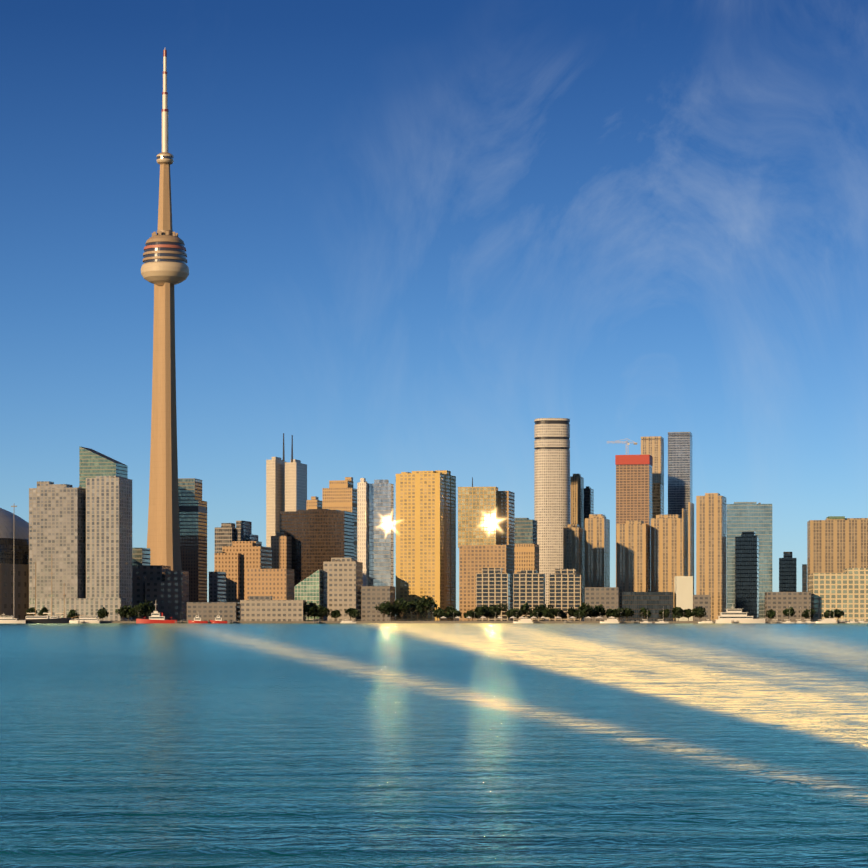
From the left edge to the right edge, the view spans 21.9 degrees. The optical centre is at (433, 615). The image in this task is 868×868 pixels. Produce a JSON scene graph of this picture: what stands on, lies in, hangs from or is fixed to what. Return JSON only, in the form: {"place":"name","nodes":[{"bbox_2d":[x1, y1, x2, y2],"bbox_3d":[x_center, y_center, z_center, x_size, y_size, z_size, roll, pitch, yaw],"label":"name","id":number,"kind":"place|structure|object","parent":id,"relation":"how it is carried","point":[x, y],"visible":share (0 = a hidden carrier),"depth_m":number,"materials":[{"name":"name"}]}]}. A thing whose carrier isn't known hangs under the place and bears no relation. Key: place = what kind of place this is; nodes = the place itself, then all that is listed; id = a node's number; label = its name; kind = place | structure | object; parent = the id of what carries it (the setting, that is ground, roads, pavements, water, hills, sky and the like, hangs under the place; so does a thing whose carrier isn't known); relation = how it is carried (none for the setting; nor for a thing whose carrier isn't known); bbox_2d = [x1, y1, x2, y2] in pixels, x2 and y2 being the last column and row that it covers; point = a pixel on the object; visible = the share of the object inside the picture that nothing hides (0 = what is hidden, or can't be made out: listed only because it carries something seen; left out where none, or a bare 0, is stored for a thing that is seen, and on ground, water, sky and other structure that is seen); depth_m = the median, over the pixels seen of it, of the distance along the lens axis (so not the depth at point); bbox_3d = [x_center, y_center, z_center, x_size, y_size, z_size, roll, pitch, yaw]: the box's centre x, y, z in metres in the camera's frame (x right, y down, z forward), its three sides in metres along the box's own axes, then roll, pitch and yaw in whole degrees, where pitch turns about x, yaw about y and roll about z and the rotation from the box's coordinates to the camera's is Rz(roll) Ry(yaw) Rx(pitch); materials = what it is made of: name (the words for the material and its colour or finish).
{"place":"outdoors","nodes":[
{"label":"outdoors","id":0,"kind":"place"},
{"bbox_2d":[132,565,188,620],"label":"tower podium buildings","id":1,"kind":"structure","parent":0,"point":[165,589],"depth_m":1921.67,"materials":[{"name":"stone"}]},
{"bbox_2d":[178,478,206,601],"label":"glass tower","id":2,"kind":"structure","parent":0,"point":[193,524],"depth_m":2391.02,"materials":[{"name":"teal glass"}]},
{"bbox_2d":[266,433,306,546],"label":"skyscraper","id":3,"kind":"structure","parent":0,"point":[286,486],"depth_m":2897.97,"materials":[{"name":"beige concrete"}]},
{"bbox_2d":[271,509,353,585],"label":"office building","id":4,"kind":"structure","parent":0,"point":[305,544],"depth_m":2486.11,"materials":[{"name":"brown metal"}]},
{"bbox_2d":[306,496,321,509],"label":"tan tower","id":5,"kind":"structure","parent":0,"point":[314,502],"depth_m":2793.55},
{"bbox_2d":[322,477,356,561],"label":"tan tower","id":6,"kind":"structure","parent":0,"point":[340,495],"depth_m":2693.15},
{"bbox_2d":[0,623,867,867],"bbox_3d":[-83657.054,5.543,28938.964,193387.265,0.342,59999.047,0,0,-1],"label":"water surface","id":7,"kind":"object","parent":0,"point":[433,745],"visible":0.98,"depth_m":96.40,"materials":[{"name":"blue liquid"}]},
{"bbox_2d":[0,614,25,622],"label":"white cruiser","id":8,"kind":"object","parent":7,"relation":"on","point":[7,619],"visible":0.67,"depth_m":1662.06,"materials":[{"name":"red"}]},
{"bbox_2d":[19,562,81,622],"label":"sailboat","id":9,"kind":"object","parent":7,"relation":"on","point":[37,619],"visible":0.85,"depth_m":1679.52,"materials":[{"name":"painted metal"},{"name":"wood"}]},
{"bbox_2d":[69,616,99,622],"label":"boat","id":10,"kind":"object","parent":7,"relation":"on","point":[90,619],"visible":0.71,"depth_m":1680.63,"materials":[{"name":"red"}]},
{"bbox_2d":[136,604,176,622],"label":"tugboat","id":11,"kind":"object","parent":7,"relation":"on","point":[155,617],"visible":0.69,"depth_m":1676.85,"materials":[{"name":"red metal"}]},
{"bbox_2d":[188,616,207,622],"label":"tugboat","id":12,"kind":"object","parent":7,"relation":"on","point":[197,619],"visible":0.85,"depth_m":1680.11,"materials":[{"name":"red metal"}]},
{"bbox_2d":[210,616,226,622],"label":"tugboat","id":13,"kind":"object","parent":7,"relation":"on","point":[218,619],"visible":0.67,"depth_m":1682.31,"materials":[{"name":"red metal"}]},
{"bbox_2d":[340,619,355,622],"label":"white cruiser","id":14,"kind":"object","parent":7,"relation":"on","point":[347,621],"visible":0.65,"depth_m":1683.77,"materials":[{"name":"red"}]},
{"bbox_2d":[513,619,532,622],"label":"white cruiser","id":15,"kind":"object","parent":7,"relation":"on","point":[525,621],"visible":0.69,"depth_m":1685.30,"materials":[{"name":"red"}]},
{"bbox_2d":[600,617,618,622],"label":"white cruiser","id":16,"kind":"object","parent":7,"relation":"on","point":[612,620],"visible":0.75,"depth_m":1686.09,"materials":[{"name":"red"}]},
{"bbox_2d":[715,604,764,622],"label":"white motor yacht","id":17,"kind":"object","parent":7,"relation":"on","point":[735,615],"visible":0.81,"depth_m":1681.98,"materials":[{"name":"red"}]},
{"bbox_2d":[816,618,836,622],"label":"white cruiser","id":18,"kind":"object","parent":7,"relation":"on","point":[828,620],"visible":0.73,"depth_m":1681.96,"materials":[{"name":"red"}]},
{"bbox_2d":[0,0,867,615],"label":"sky","id":19,"kind":"structure","parent":0,"point":[416,235],"materials":[{"name":"blue"}]},
{"bbox_2d":[100,616,867,622],"bbox_3d":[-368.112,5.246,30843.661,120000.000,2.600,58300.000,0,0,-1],"label":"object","id":20,"kind":"structure","parent":0,"point":[545,621],"depth_m":1696.03,"materials":[{"name":"grey concrete"}]},
{"bbox_2d":[0,508,28,619],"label":"domed stadium","id":21,"kind":"object","parent":20,"relation":"on","point":[14,534],"visible":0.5,"depth_m":1843.33},
{"bbox_2d":[29,476,131,620],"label":"apartment towers","id":22,"kind":"structure","parent":20,"relation":"on","point":[80,546],"depth_m":1836.06,"materials":[{"name":"beige concrete"}]},
{"bbox_2d":[79,446,127,488],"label":"glass skyscraper","id":23,"kind":"structure","parent":20,"relation":"on","point":[93,463],"depth_m":2289.54,"materials":[{"name":"teal glass"}]},
{"bbox_2d":[132,548,149,564],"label":"building","id":24,"kind":"structure","parent":20,"relation":"on","point":[140,556],"depth_m":1991.83,"materials":[{"name":"teal glass"}]},
{"bbox_2d":[141,49,188,570],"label":"observation tower","id":25,"kind":"structure","parent":20,"relation":"on","point":[164,269],"depth_m":2188.61,"materials":[{"name":"concrete"}]},
{"bbox_2d":[215,521,257,552],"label":"blue glass building","id":26,"kind":"structure","parent":20,"relation":"on","point":[226,534],"depth_m":2295.14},
{"bbox_2d":[214,541,271,601],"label":"office building","id":27,"kind":"structure","parent":20,"relation":"on","point":[235,560],"depth_m":2087.82,"materials":[{"name":"concrete"}]},
{"bbox_2d":[187,596,305,620],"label":"waterfront building","id":28,"kind":"structure","parent":20,"relation":"on","point":[253,608],"depth_m":1714.66,"materials":[{"name":"beige concrete"}]},
{"bbox_2d":[209,569,394,620],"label":"blocks","id":29,"kind":"structure","parent":20,"relation":"on","point":[276,584],"depth_m":1890.50,"materials":[{"name":"beige concrete"}]},
{"bbox_2d":[294,569,322,620],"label":"glass building","id":30,"kind":"structure","parent":20,"relation":"on","point":[309,589],"depth_m":1788.14,"materials":[{"name":"green glass"}]},
{"bbox_2d":[323,558,362,620],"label":"apartment building","id":31,"kind":"structure","parent":20,"relation":"on","point":[342,581],"depth_m":1793.52,"materials":[{"name":"beige concrete"}]},
{"bbox_2d":[357,478,393,585],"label":"mirror glass tower","id":32,"kind":"structure","parent":20,"relation":"on","point":[375,528],"depth_m":2093.32,"materials":[{"name":"glass"}]},
{"bbox_2d":[396,470,455,620],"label":"skyscraper","id":33,"kind":"structure","parent":20,"relation":"on","point":[425,533],"depth_m":1841.79,"materials":[{"name":"concrete"}]},
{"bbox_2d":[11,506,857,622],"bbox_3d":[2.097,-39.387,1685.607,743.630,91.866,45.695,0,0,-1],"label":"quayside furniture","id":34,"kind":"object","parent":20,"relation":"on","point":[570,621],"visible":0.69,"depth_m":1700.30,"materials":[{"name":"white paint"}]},
{"bbox_2d":[26,595,844,620],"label":"waterfront trees","id":35,"kind":"object","parent":20,"relation":"on","point":[423,604],"visible":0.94,"depth_m":1718.76,"materials":[{"name":"green plant"}]},
{"bbox_2d":[515,518,536,543],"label":"office building","id":36,"kind":"structure","parent":20,"relation":"on","point":[525,530],"depth_m":2294.74,"materials":[{"name":"teal glass"}]},
{"bbox_2d":[514,544,538,573],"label":"building","id":37,"kind":"structure","parent":20,"relation":"on","point":[526,556],"depth_m":2194.81,"materials":[{"name":"beige concrete"}]},
{"bbox_2d":[476,568,581,620],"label":"apartment buildings","id":38,"kind":"structure","parent":20,"relation":"on","point":[565,588],"depth_m":1778.12,"materials":[{"name":"beige concrete"}]},
{"bbox_2d":[570,474,593,618],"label":"skyscraper","id":39,"kind":"structure","parent":20,"relation":"on","point":[581,503],"depth_m":2700.76,"materials":[{"name":"black glass"}]},
{"bbox_2d":[563,514,609,619],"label":"apartment towers","id":40,"kind":"structure","parent":20,"relation":"on","point":[597,550],"depth_m":2001.49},
{"bbox_2d":[615,455,652,591],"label":"tower under construction","id":41,"kind":"structure","parent":20,"relation":"on","point":[633,487],"depth_m":2495.20,"materials":[{"name":"concrete"}]},
{"bbox_2d":[607,439,636,447],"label":"tower crane","id":42,"kind":"object","parent":41,"relation":"on","point":[622,442],"visible":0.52,"depth_m":2508.49,"materials":[{"name":"white metal"}]},
{"bbox_2d":[617,514,687,619],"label":"apartment towers","id":43,"kind":"structure","parent":20,"relation":"on","point":[633,556],"depth_m":2002.57,"materials":[{"name":"beige concrete"}]},
{"bbox_2d":[652,483,662,517],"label":"dark block","id":44,"kind":"structure","parent":20,"relation":"on","point":[657,498],"depth_m":2598.53,"materials":[{"name":"black glass"}]},
{"bbox_2d":[585,587,810,620],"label":"blocks","id":45,"kind":"structure","parent":20,"relation":"on","point":[654,603],"depth_m":1765.56,"materials":[{"name":"grey concrete"}]},
{"bbox_2d":[682,493,725,620],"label":"skyscraper","id":46,"kind":"structure","parent":20,"relation":"on","point":[711,544],"depth_m":1947.24,"materials":[{"name":"beige concrete"}]},
{"bbox_2d":[735,531,758,618],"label":"skyscraper","id":47,"kind":"structure","parent":20,"relation":"on","point":[747,571],"depth_m":1997.68,"materials":[{"name":"glass"}]},
{"bbox_2d":[727,502,771,618],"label":"skyscraper","id":48,"kind":"structure","parent":20,"relation":"on","point":[755,517],"depth_m":2296.24,"materials":[{"name":"teal glass"}]},
{"bbox_2d":[779,552,806,591],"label":"building","id":49,"kind":"structure","parent":20,"relation":"on","point":[787,572],"depth_m":2098.68,"materials":[{"name":"black glass"}]},
{"bbox_2d":[807,516,867,591],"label":"high-rise building","id":50,"kind":"structure","parent":20,"relation":"on","point":[837,544],"depth_m":1998.27,"materials":[{"name":"beige concrete"}]},
{"bbox_2d":[809,568,867,620],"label":"apartment building","id":51,"kind":"structure","parent":20,"relation":"on","point":[846,591],"depth_m":1778.26,"materials":[{"name":"beige concrete"}]},
{"bbox_2d":[458,477,514,620],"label":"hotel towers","id":52,"kind":"structure","parent":0,"point":[486,527],"depth_m":1843.26,"materials":[{"name":"beige concrete"}]},
{"bbox_2d":[534,418,569,618],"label":"cylindrical skyscraper","id":53,"kind":"structure","parent":0,"point":[551,478],"depth_m":2598.33,"materials":[{"name":"concrete"}]},
{"bbox_2d":[641,436,663,514],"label":"skyscraper","id":54,"kind":"structure","parent":0,"point":[653,446],"depth_m":2796.47,"materials":[{"name":"beige concrete"}]},
{"bbox_2d":[668,432,691,518],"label":"skyscraper","id":55,"kind":"structure","parent":0,"point":[679,471],"depth_m":2797.41,"materials":[{"name":"grey glass"}]},
{"bbox_2d":[674,576,692,620],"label":"building","id":56,"kind":"structure","parent":0,"point":[683,592],"depth_m":1758.48,"materials":[{"name":"beige concrete"}]}
]}

